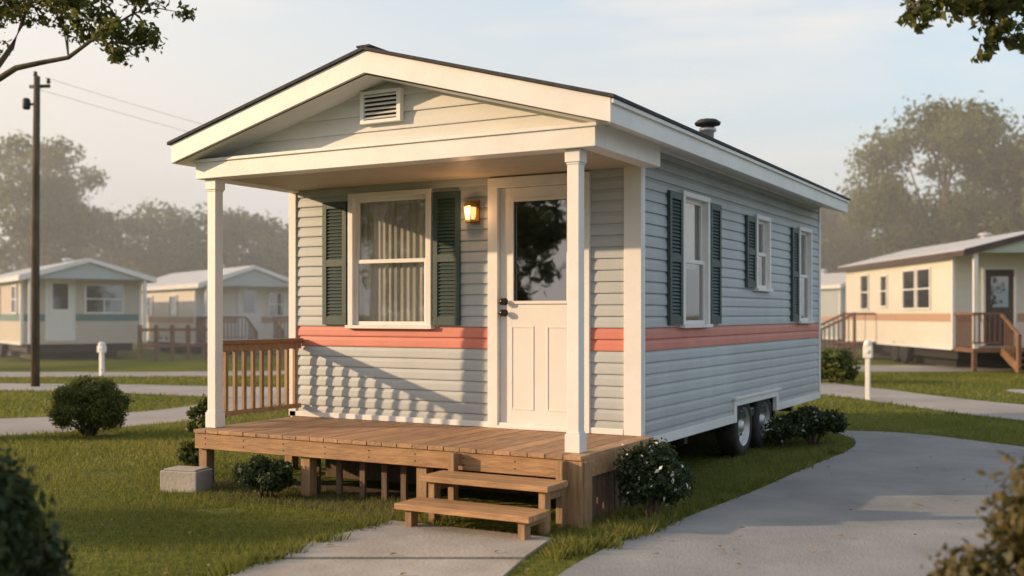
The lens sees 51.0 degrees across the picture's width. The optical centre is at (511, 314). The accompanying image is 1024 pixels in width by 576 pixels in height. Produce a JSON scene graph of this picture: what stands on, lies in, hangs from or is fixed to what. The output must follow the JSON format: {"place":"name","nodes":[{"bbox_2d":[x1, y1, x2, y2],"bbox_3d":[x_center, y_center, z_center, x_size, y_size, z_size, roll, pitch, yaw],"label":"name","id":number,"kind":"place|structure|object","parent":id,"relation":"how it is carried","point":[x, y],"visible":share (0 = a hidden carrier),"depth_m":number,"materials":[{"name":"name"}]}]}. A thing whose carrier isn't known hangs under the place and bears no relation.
{"place":"outdoors","nodes":[
{"label":"outdoors","id":0,"kind":"place"},
{"bbox_2d":[0,397,284,435],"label":"road","id":1,"kind":"structure","parent":0,"point":[20,425],"depth_m":14.63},
{"bbox_2d":[0,383,284,397],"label":"road","id":2,"kind":"structure","parent":0,"point":[183,390],"depth_m":20.41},
{"bbox_2d":[230,150,635,190],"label":"porch ceiling","id":3,"kind":"structure","parent":0,"point":[504,166],"depth_m":8.80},
{"bbox_2d":[0,365,1013,376],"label":"road","id":4,"kind":"structure","parent":0,"point":[907,368],"depth_m":26.41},
{"bbox_2d":[0,343,1023,575],"bbox_3d":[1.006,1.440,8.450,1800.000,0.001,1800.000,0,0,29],"label":"lawn","id":5,"kind":"structure","parent":0,"point":[698,449],"depth_m":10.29,"materials":[{"name":"green plant"}]},
{"bbox_2d":[0,343,7,356],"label":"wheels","id":6,"kind":"object","parent":5,"relation":"on","point":[3,349],"visible":0.74,"depth_m":35.77,"materials":[{"name":"rubber"}]},
{"bbox_2d":[0,439,77,575],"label":"dark shrub","id":7,"kind":"object","parent":5,"relation":"on","point":[30,544],"visible":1,"depth_m":3.88,"materials":[{"name":"green plant"}]},
{"bbox_2d":[0,129,124,272],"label":"oak tree","id":8,"kind":"object","parent":5,"relation":"on","point":[68,223],"visible":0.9,"depth_m":52.60,"materials":[{"name":"green plant"}]},
{"bbox_2d":[7,343,132,358],"bbox_3d":[-16.177,1.190,37.719,3.200,0.500,8.600,0,0,-35],"label":"chassis","id":9,"kind":"object","parent":5,"relation":"on","point":[61,351],"visible":0.71,"depth_m":34.63,"materials":[{"name":"metal"}]},
{"bbox_2d":[0,263,138,344],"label":"walls","id":10,"kind":"structure","parent":9,"relation":"on","point":[92,332],"depth_m":34.39,"materials":[{"name":"beige plastic"}]},
{"bbox_2d":[0,314,138,320],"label":"stripe","id":11,"kind":"object","parent":10,"relation":"attached to","point":[88,317],"visible":0.64,"depth_m":34.38,"materials":[{"name":"teal paint"}]},
{"bbox_2d":[0,278,146,344],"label":"trim","id":12,"kind":"structure","parent":10,"relation":"attached to","point":[21,342],"depth_m":33.86,"materials":[{"name":"white paint"}]},
{"bbox_2d":[48,278,72,340],"bbox_3d":[-14.134,-0.150,33.625,0.750,1.980,0.024,0,0,-35],"label":"door","id":13,"kind":"structure","parent":12,"relation":"attached to","point":[60,309],"depth_m":33.62,"materials":[{"name":"paint"}]},
{"bbox_2d":[13,285,121,311],"bbox_3d":[-15.396,-0.485,34.580,5.189,0.850,2.098,0,0,19],"label":"window glass","id":14,"kind":"object","parent":12,"relation":"attached to","point":[104,292],"visible":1,"depth_m":34.36,"materials":[{"name":"glass"}]},
{"bbox_2d":[0,258,156,283],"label":"roof","id":15,"kind":"structure","parent":10,"relation":"on","point":[68,268],"depth_m":33.40,"materials":[{"name":"metal"}]},
{"bbox_2d":[41,369,134,436],"bbox_3d":[-5.010,1.060,12.735,1.056,0.814,1.044,0,0,29],"label":"boxwood shrub","id":16,"kind":"object","parent":5,"relation":"on","point":[89,406],"visible":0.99,"depth_m":12.49,"materials":[{"name":"green plant"}]},
{"bbox_2d":[0,0,196,81],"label":"oak tree","id":17,"kind":"object","parent":5,"relation":"on","point":[107,26],"visible":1,"depth_m":11.58,"materials":[{"name":"green plant"}]},
{"bbox_2d":[97,342,106,374],"bbox_3d":[-9.623,1.069,25.198,0.170,0.842,0.175,0,0,29],"label":"utility pedestal","id":18,"kind":"object","parent":5,"relation":"on","point":[101,348],"visible":0.88,"depth_m":25.16,"materials":[{"name":"white paint"}]},
{"bbox_2d":[22,71,202,386],"bbox_3d":[-1.595,-2.012,36.493,0.556,7.303,34.526,0,0,27],"label":"utility pole","id":19,"kind":"object","parent":5,"relation":"on","point":[27,104],"visible":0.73,"depth_m":21.24,"materials":[{"name":"brown wood"}]},
{"bbox_2d":[86,197,207,276],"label":"oak tree","id":20,"kind":"object","parent":5,"relation":"on","point":[127,257],"visible":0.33,"depth_m":58.32,"materials":[{"name":"green plant"}]},
{"bbox_2d":[159,335,169,351],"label":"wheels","id":21,"kind":"object","parent":5,"relation":"on","point":[163,349],"visible":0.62,"depth_m":40.90,"materials":[{"name":"rubber"}]},
{"bbox_2d":[138,325,207,359],"bbox_3d":[-10.500,0.890,34.000,2.556,1.100,0.140,0,0,-24],"label":"wooden fence","id":22,"kind":"object","parent":5,"relation":"on","point":[156,329],"visible":0.77,"depth_m":33.86,"materials":[{"name":"brown wood"}]},
{"bbox_2d":[160,465,212,492],"bbox_3d":[-2.660,1.357,8.780,0.340,0.205,0.240,0,0,17],"label":"concrete block","id":23,"kind":"object","parent":5,"relation":"on","point":[182,478],"depth_m":8.68,"materials":[{"name":"grey concrete"}]},
{"bbox_2d":[176,439,198,465],"bbox_3d":[-2.717,1.260,9.152,0.289,0.403,0.286,0,0,29],"label":"shrub","id":24,"kind":"object","parent":5,"relation":"on","point":[188,451],"visible":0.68,"depth_m":9.11,"materials":[{"name":"green plant"}]},
{"bbox_2d":[183,393,226,438],"bbox_3d":[-2.728,1.081,9.598,0.343,0.759,0.301,0,0,29],"label":"shrub","id":25,"kind":"object","parent":5,"relation":"on","point":[198,410],"visible":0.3,"depth_m":9.57,"materials":[{"name":"green plant"}]},
{"bbox_2d":[142,341,267,353],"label":"chassis","id":26,"kind":"object","parent":5,"relation":"on","point":[198,350],"visible":0.11,"depth_m":40.19,"materials":[{"name":"metal"}]},
{"bbox_2d":[142,286,288,340],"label":"walls","id":27,"kind":"structure","parent":26,"relation":"on","point":[185,303],"depth_m":39.45,"materials":[{"name":"beige"}]},
{"bbox_2d":[142,286,284,343],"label":"trim","id":28,"kind":"structure","parent":27,"relation":"attached to","point":[206,308],"depth_m":39.31,"materials":[{"name":"white paint"}]},
{"bbox_2d":[148,293,282,314],"bbox_3d":[-11.991,-0.360,40.052,6.527,0.800,2.586,0,0,24],"label":"window glass","id":29,"kind":"object","parent":28,"relation":"attached to","point":[276,298],"visible":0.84,"depth_m":39.79,"materials":[{"name":"glass"}]},
{"bbox_2d":[240,286,258,339],"bbox_3d":[-9.568,-0.050,39.113,0.750,1.980,0.024,0,0,-35],"label":"door","id":30,"kind":"structure","parent":28,"relation":"attached to","point":[249,302],"depth_m":39.11,"materials":[{"name":"paint"}]},
{"bbox_2d":[142,265,288,290],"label":"roof","id":31,"kind":"structure","parent":27,"relation":"on","point":[253,275],"depth_m":38.56,"materials":[{"name":"metal"}]},
{"bbox_2d":[142,317,288,322],"bbox_3d":[-12.077,0.210,42.391,3.624,0.220,8.224,0,0,-35],"label":"stripe","id":32,"kind":"object","parent":27,"relation":"attached to","point":[191,319],"visible":0.36,"depth_m":39.64,"materials":[{"name":"paint"}]},
{"bbox_2d":[136,202,288,277],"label":"oak tree","id":33,"kind":"object","parent":5,"relation":"on","point":[239,229],"visible":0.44,"depth_m":55.53,"materials":[{"name":"green plant"}]},
{"bbox_2d":[196,316,288,355],"bbox_3d":[-9.144,0.810,38.206,3.605,1.460,1.940,0,0,-35],"label":"porch","id":34,"kind":"object","parent":5,"relation":"on","point":[200,321],"visible":0.57,"depth_m":37.85,"materials":[{"name":"brown wood"}]},
{"bbox_2d":[236,217,288,277],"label":"oak tree","id":35,"kind":"object","parent":5,"relation":"on","point":[283,234],"visible":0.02,"depth_m":58.09,"materials":[{"name":"green plant"}]},
{"bbox_2d":[185,479,416,516],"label":"grass","id":36,"kind":"structure","parent":5,"relation":"on","point":[347,489],"depth_m":8.46,"materials":[{"name":"grass"}]},
{"bbox_2d":[229,454,296,497],"bbox_3d":[-1.939,1.278,8.437,0.516,0.370,0.516,0,0,29],"label":"shrub","id":37,"kind":"object","parent":36,"relation":"on","point":[259,472],"visible":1,"depth_m":8.34,"materials":[{"name":"green plant"}]},
{"bbox_2d":[229,520,551,575],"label":"walkway","id":38,"kind":"structure","parent":5,"relation":"on","point":[420,549],"depth_m":6.35,"materials":[{"name":"concrete"}]},
{"bbox_2d":[394,452,567,539],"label":"porch steps","id":39,"kind":"structure","parent":38,"relation":"on","point":[451,479],"depth_m":7.15,"materials":[{"name":"brown wood"}]},
{"bbox_2d":[194,338,658,527],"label":"porch deck","id":40,"kind":"structure","parent":5,"relation":"on","point":[403,454],"depth_m":8.42,"materials":[{"name":"brown wood"}]},
{"bbox_2d":[205,149,586,452],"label":"porch posts","id":41,"kind":"object","parent":40,"relation":"on","point":[575,434],"visible":1,"depth_m":7.44,"materials":[{"name":"white wood"}]},
{"bbox_2d":[193,120,659,192],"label":"porch beam","id":42,"kind":"structure","parent":41,"relation":"on","point":[604,140],"depth_m":8.00,"materials":[{"name":"white wood"}]},
{"bbox_2d":[224,82,609,156],"bbox_3d":[-0.956,-1.550,8.318,3.799,0.510,0.016,0,0,29],"label":"gable siding","id":43,"kind":"object","parent":42,"relation":"on","point":[429,113],"visible":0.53,"depth_m":8.21,"materials":[{"name":"white plastic"}]},
{"bbox_2d":[360,87,403,124],"bbox_3d":[-1.008,-1.605,8.306,0.380,0.250,0.054,0,0,29],"label":"gable vent","id":44,"kind":"object","parent":43,"relation":"attached to","point":[382,106],"visible":1,"depth_m":8.29,"materials":[{"name":"white plastic"}]},
{"bbox_2d":[292,168,625,435],"bbox_3d":[-0.536,-0.095,9.298,3.520,2.170,0.016,0,0,29],"label":"front siding","id":45,"kind":"object","parent":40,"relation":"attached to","point":[439,372],"visible":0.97,"depth_m":9.34,"materials":[{"name":"grey plastic"}]},
{"bbox_2d":[322,201,347,324],"bbox_3d":[-1.629,-0.468,9.881,0.273,1.125,0.027,0,0,29],"label":"shutter","id":46,"kind":"object","parent":45,"relation":"attached to","point":[334,262],"visible":1,"depth_m":9.88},
{"bbox_2d":[345,188,434,328],"bbox_3d":[-1.086,-0.482,9.606,0.940,1.225,0.115,0,0,29],"label":"front window","id":47,"kind":"structure","parent":45,"relation":"attached to","point":[355,200],"depth_m":9.64,"materials":[{"name":"white paint"}]},
{"bbox_2d":[359,201,394,320],"bbox_3d":[-1.240,-0.480,9.780,0.420,1.120,0.021,0,0,29],"label":"curtain","id":48,"kind":"object","parent":47,"relation":"hanging from","point":[376,292],"visible":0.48,"depth_m":9.78,"materials":[{"name":"white fabric"}]},
{"bbox_2d":[395,199,424,321],"bbox_3d":[-0.860,-0.480,9.569,0.430,1.120,0.021,0,0,29],"label":"curtain","id":49,"kind":"object","parent":47,"relation":"hanging from","point":[409,243],"visible":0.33,"depth_m":9.59,"materials":[{"name":"white fabric"}]},
{"bbox_2d":[433,191,460,324],"bbox_3d":[-0.565,-0.482,9.288,0.270,1.155,0.027,0,0,29],"label":"shutter","id":50,"kind":"object","parent":45,"relation":"attached to","point":[446,257],"visible":1,"depth_m":9.28,"materials":[{"name":"plastic"}]},
{"bbox_2d":[463,200,479,223],"bbox_3d":[-0.348,-0.870,9.101,0.140,0.200,0.143,0,0,29],"label":"wall lantern","id":51,"kind":"object","parent":45,"relation":"attached to","point":[472,211],"depth_m":9.06,"materials":[{"name":"yellow glass"}]},
{"bbox_2d":[488,171,590,432],"bbox_3d":[0.229,-0.093,8.888,0.945,2.103,0.110,0,0,29],"label":"door frame","id":52,"kind":"object","parent":45,"relation":"attached to","point":[495,185],"visible":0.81,"depth_m":9.04,"materials":[{"name":"white wood"}]},
{"bbox_2d":[500,185,566,425],"bbox_3d":[0.244,-0.062,8.901,0.764,1.989,0.042,0,0,29],"label":"door slab","id":53,"kind":"structure","parent":52,"relation":"in","point":[540,318],"depth_m":8.93,"materials":[{"name":"white wood"}]},
{"bbox_2d":[499,298,507,315],"bbox_3d":[-0.076,-0.058,9.018,0.060,0.155,0.071,0,0,29],"label":"door hardware","id":54,"kind":"object","parent":53,"relation":"attached to","point":[503,301],"depth_m":8.99,"materials":[{"name":"black metal"}]},
{"bbox_2d":[511,196,566,411],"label":"door mouldings","id":55,"kind":"structure","parent":53,"relation":"attached to","point":[512,249],"depth_m":8.91,"materials":[{"name":"white wood"}]},
{"bbox_2d":[514,199,565,300],"bbox_3d":[0.242,-0.525,8.898,0.534,0.870,0.001,0,0,29],"label":"door glass","id":56,"kind":"object","parent":53,"relation":"in","point":[539,250],"visible":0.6,"depth_m":8.90,"materials":[{"name":"black glass"}]},
{"bbox_2d":[0,235,886,275],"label":"tree line","id":57,"kind":"object","parent":5,"relation":"on","point":[27,266],"visible":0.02,"depth_m":61.03,"materials":[{"name":"green plant"}]},
{"bbox_2d":[207,442,845,575],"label":"grass tufts","id":58,"kind":"object","parent":5,"relation":"on","point":[562,545],"visible":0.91,"depth_m":6.85,"materials":[{"name":"green plant"}]},
{"bbox_2d":[612,437,695,518],"bbox_3d":[1.002,1.172,7.598,0.609,0.584,0.542,0,0,-9],"label":"flowering shrub","id":59,"kind":"object","parent":5,"relation":"on","point":[648,471],"visible":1,"depth_m":7.48,"materials":[{"name":"green plant"}]},
{"bbox_2d":[667,397,792,443],"bbox_3d":[0.908,0.990,11.892,3.480,0.900,5.860,0,0,29],"label":"chassis","id":60,"kind":"object","parent":5,"relation":"on","point":[684,439],"visible":0.06,"depth_m":11.28,"materials":[{"name":"metal"}]},
{"bbox_2d":[290,388,819,442],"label":"skirt trim","id":61,"kind":"structure","parent":60,"relation":"on","point":[716,423],"depth_m":9.68,"materials":[{"name":"white paint"}]},
{"bbox_2d":[686,206,771,411],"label":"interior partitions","id":62,"kind":"object","parent":60,"relation":"on","point":[692,294],"visible":0.02,"depth_m":10.96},
{"bbox_2d":[289,149,820,435],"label":"corner boards","id":63,"kind":"object","parent":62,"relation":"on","point":[634,300],"visible":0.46,"depth_m":8.46,"materials":[{"name":"white paint"}]},
{"bbox_2d":[178,75,840,211],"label":"soffit","id":64,"kind":"structure","parent":63,"relation":"on","point":[324,102],"depth_m":8.59,"materials":[{"name":"white paint"}]},
{"bbox_2d":[171,51,848,212],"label":"fascia","id":65,"kind":"structure","parent":64,"relation":"attached to","point":[615,112],"depth_m":8.07,"materials":[{"name":"white paint"}]},
{"bbox_2d":[167,46,850,200],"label":"roof shingles","id":66,"kind":"object","parent":65,"relation":"attached to","point":[390,53],"visible":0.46,"depth_m":8.27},
{"bbox_2d":[356,44,386,50],"bbox_3d":[0.673,-2.005,11.245,0.120,0.014,7.360,0,0,29],"label":"ridge cap","id":67,"kind":"object","parent":66,"relation":"on","point":[368,45],"visible":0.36,"depth_m":8.04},
{"bbox_2d":[694,118,720,137],"bbox_3d":[2.077,-1.845,11.402,0.280,0.470,0.280,0,0,29],"label":"roof vent","id":68,"kind":"object","parent":66,"relation":"on","point":[708,126],"visible":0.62,"depth_m":11.33,"materials":[{"name":"metal"}]},
{"bbox_2d":[645,152,818,436],"bbox_3d":[2.454,-0.185,11.032,0.016,2.370,5.920,0,0,29],"label":"side siding","id":69,"kind":"object","parent":63,"relation":"attached to","point":[756,341],"visible":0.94,"depth_m":10.34,"materials":[{"name":"grey plastic"}]},
{"bbox_2d":[667,190,682,324],"bbox_3d":[1.378,-0.470,9.053,0.027,1.120,0.305,0,0,29],"label":"shutter","id":70,"kind":"object","parent":69,"relation":"attached to","point":[674,257],"visible":1,"depth_m":9.04,"materials":[{"name":"plastic"}]},
{"bbox_2d":[679,190,712,327],"bbox_3d":[1.608,-0.470,9.517,0.115,1.180,0.740,0,0,29],"label":"side window","id":71,"kind":"structure","parent":69,"relation":"attached to","point":[703,204],"depth_m":9.76,"materials":[{"name":"white paint"}]},
{"bbox_2d":[686,203,696,269],"bbox_3d":[1.529,-0.711,9.553,0.036,0.608,0.666,0,0,29],"label":"curtain","id":72,"kind":"object","parent":71,"relation":"hanging from","point":[691,231],"visible":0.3,"depth_m":9.74,"materials":[{"name":"white fabric"}]},
{"bbox_2d":[710,203,721,323],"bbox_3d":[1.885,-0.465,9.964,0.027,1.110,0.300,0,0,29],"label":"shutter","id":73,"kind":"object","parent":69,"relation":"attached to","point":[715,263],"visible":1,"depth_m":9.98,"materials":[{"name":"plastic"}]},
{"bbox_2d":[745,215,755,287],"bbox_3d":[2.434,-0.635,10.951,0.027,0.730,0.300,0,0,29],"label":"shutter","id":74,"kind":"object","parent":69,"relation":"attached to","point":[750,251],"visible":1,"depth_m":10.93,"materials":[{"name":"plastic"}]},
{"bbox_2d":[753,214,773,291],"bbox_3d":[2.630,-0.637,11.352,0.115,0.795,0.570,0,0,29],"label":"side window","id":75,"kind":"structure","parent":69,"relation":"attached to","point":[764,222],"depth_m":11.52,"materials":[{"name":"white paint"}]},
{"bbox_2d":[759,224,803,317],"bbox_3d":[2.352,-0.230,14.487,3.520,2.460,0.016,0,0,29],"label":"window glass","id":76,"kind":"object","parent":69,"relation":"attached to","point":[802,299],"visible":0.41,"depth_m":13.74,"materials":[{"name":"grey glass"}]},
{"bbox_2d":[791,227,798,320],"bbox_3d":[3.292,-0.460,12.493,0.027,1.080,0.290,0,0,29],"label":"shutter","id":77,"kind":"object","parent":69,"relation":"attached to","point":[794,274],"visible":1,"depth_m":12.48,"materials":[{"name":"plastic"}]},
{"bbox_2d":[797,226,814,322],"bbox_3d":[3.503,-0.463,12.920,0.115,1.145,0.660,0,0,29],"label":"side window","id":78,"kind":"structure","parent":69,"relation":"attached to","point":[807,234],"depth_m":13.13,"materials":[{"name":"white paint"}]},
{"bbox_2d":[801,235,802,280],"bbox_3d":[3.423,-0.696,12.957,0.035,0.588,0.588,0,0,29],"label":"curtain","id":79,"kind":"object","parent":78,"relation":"hanging from","point":[801,256],"visible":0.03,"depth_m":13.20,"materials":[{"name":"white fabric"}]},
{"bbox_2d":[716,403,751,456],"bbox_3d":[2.256,1.135,10.913,0.210,0.616,0.616,0,0,29],"label":"wheel","id":80,"kind":"object","parent":5,"relation":"on","point":[733,439],"visible":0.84,"depth_m":10.73,"materials":[{"name":"rubber"}]},
{"bbox_2d":[749,398,770,448],"bbox_3d":[2.616,1.135,11.559,0.210,0.616,0.616,0,0,29],"label":"wheel","id":81,"kind":"object","parent":5,"relation":"on","point":[759,421],"visible":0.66,"depth_m":11.38,"materials":[{"name":"rubber"}]},
{"bbox_2d":[761,414,804,446],"bbox_3d":[2.931,1.269,11.595,0.458,0.389,0.602,0,0,15],"label":"flowering shrub","id":82,"kind":"object","parent":5,"relation":"on","point":[782,429],"visible":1,"depth_m":11.47,"materials":[{"name":"green plant"}]},
{"bbox_2d":[780,405,849,444],"bbox_3d":[3.346,1.241,11.894,0.730,0.450,0.775,0,0,29],"label":"flowering shrub","id":83,"kind":"object","parent":5,"relation":"on","point":[812,420],"visible":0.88,"depth_m":11.73,"materials":[{"name":"green plant"}]},
{"bbox_2d":[822,339,847,347],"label":"chassis","id":84,"kind":"object","parent":5,"relation":"on","point":[831,342],"visible":0.11,"depth_m":45.84,"materials":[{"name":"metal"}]},
{"bbox_2d":[821,287,845,336],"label":"walls","id":85,"kind":"structure","parent":84,"relation":"on","point":[829,302],"depth_m":45.05,"materials":[{"name":"beige"}]},
{"bbox_2d":[821,316,837,321],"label":"stripe","id":86,"kind":"object","parent":85,"relation":"attached to","point":[824,318],"depth_m":45.35,"materials":[{"name":"orange paint"}]},
{"bbox_2d":[821,269,845,288],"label":"roof","id":87,"kind":"structure","parent":85,"relation":"on","point":[832,280],"depth_m":45.40,"materials":[{"name":"metal"}]},
{"bbox_2d":[822,288,845,339],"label":"trim","id":88,"kind":"structure","parent":85,"relation":"attached to","point":[840,303],"depth_m":44.48,"materials":[{"name":"white paint"}]},
{"bbox_2d":[821,347,863,382],"bbox_3d":[6.736,1.060,22.520,1.129,0.814,1.158,0,0,29],"label":"shrub","id":89,"kind":"object","parent":5,"relation":"on","point":[836,362],"visible":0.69,"depth_m":22.27,"materials":[{"name":"green plant"}]},
{"bbox_2d":[821,209,875,272],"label":"oak tree","id":90,"kind":"object","parent":5,"relation":"on","point":[832,268],"visible":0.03,"depth_m":58.72,"materials":[{"name":"green plant"}]},
{"bbox_2d":[863,340,872,399],"bbox_3d":[5.962,0.962,17.997,0.144,1.056,0.152,0,0,29],"label":"utility pedestal","id":91,"kind":"object","parent":5,"relation":"on","point":[867,351],"visible":0.92,"depth_m":17.97,"materials":[{"name":"white paint"}]},
{"bbox_2d":[821,175,938,271],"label":"oak tree","id":92,"kind":"object","parent":5,"relation":"on","point":[858,250],"visible":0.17,"depth_m":53.31,"materials":[{"name":"green plant"}]},
{"bbox_2d":[890,341,913,362],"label":"wheels","id":93,"kind":"object","parent":5,"relation":"on","point":[904,354],"visible":0.87,"depth_m":31.66,"materials":[{"name":"rubber"}]},
{"bbox_2d":[835,90,1023,255],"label":"oak tree","id":94,"kind":"object","parent":5,"relation":"on","point":[960,136],"visible":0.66,"depth_m":45.55,"materials":[{"name":"green plant"}]},
{"bbox_2d":[856,344,1023,366],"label":"chassis","id":95,"kind":"object","parent":5,"relation":"on","point":[950,358],"visible":0.36,"depth_m":29.33,"materials":[{"name":"metal"}]},
{"bbox_2d":[846,253,1023,346],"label":"walls","id":96,"kind":"structure","parent":95,"relation":"on","point":[928,332],"depth_m":29.52,"materials":[{"name":"beige plastic"}]},
{"bbox_2d":[837,231,1023,271],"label":"roof","id":97,"kind":"structure","parent":96,"relation":"on","point":[1004,243],"depth_m":29.22,"materials":[{"name":"metal"}]},
{"bbox_2d":[846,253,1016,349],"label":"trim","id":98,"kind":"structure","parent":96,"relation":"attached to","point":[974,291],"depth_m":27.97,"materials":[{"name":"white paint"}]},
{"bbox_2d":[861,269,928,308],"bbox_3d":[12.023,-0.700,31.171,2.338,1.080,7.997,0,0,-24],"label":"window glass","id":99,"kind":"object","parent":98,"relation":"attached to","point":[923,294],"visible":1,"depth_m":31.03,"materials":[{"name":"glass"}]},
{"bbox_2d":[986,270,1013,345],"bbox_3d":[12.695,-0.170,27.976,0.750,1.980,0.023,0,0,0],"label":"door","id":100,"kind":"structure","parent":98,"relation":"attached to","point":[999,291],"depth_m":27.97,"materials":[{"name":"brown wood"}]},
{"bbox_2d":[846,313,1023,321],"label":"stripe","id":101,"kind":"object","parent":96,"relation":"attached to","point":[941,317],"visible":0.5,"depth_m":30.66,"materials":[{"name":"paint"}]},
{"bbox_2d":[896,0,1023,63],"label":"maple tree","id":102,"kind":"object","parent":5,"relation":"on","point":[1000,11],"visible":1,"depth_m":5.97,"materials":[{"name":"green plant"}]},
{"bbox_2d":[934,129,1023,240],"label":"oak tree","id":103,"kind":"object","parent":5,"relation":"on","point":[976,212],"visible":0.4,"depth_m":43.80,"materials":[{"name":"green plant"}]},
{"bbox_2d":[954,313,1023,373],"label":"porch","id":104,"kind":"object","parent":5,"relation":"on","point":[1005,352],"visible":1,"depth_m":26.82,"materials":[{"name":"brown wood"}]},
{"bbox_2d":[0,0,1023,270],"label":"sky","id":105,"kind":"structure","parent":0,"point":[790,85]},
{"bbox_2d":[558,431,1023,575],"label":"driveway","id":106,"kind":"structure","parent":0,"point":[879,483],"depth_m":7.42,"materials":[{"name":"grey concrete"}]},
{"bbox_2d":[821,312,876,359],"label":"side stairs","id":107,"kind":"structure","parent":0,"point":[851,344],"depth_m":33.87,"materials":[{"name":"brown wood"}]},
{"bbox_2d":[820,382,1023,420],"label":"road","id":108,"kind":"structure","parent":0,"point":[985,408],"depth_m":17.61,"materials":[{"name":"grey concrete"}]},
{"bbox_2d":[919,450,1023,575],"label":"golden shrub","id":109,"kind":"object","parent":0,"point":[1002,565],"visible":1,"depth_m":3.73,"materials":[{"name":"green plant"}]},
{"bbox_2d":[1007,389,1023,393],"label":"road","id":110,"kind":"structure","parent":0,"point":[1017,390],"depth_m":20.18,"materials":[{"name":"grey concrete"}]}
]}

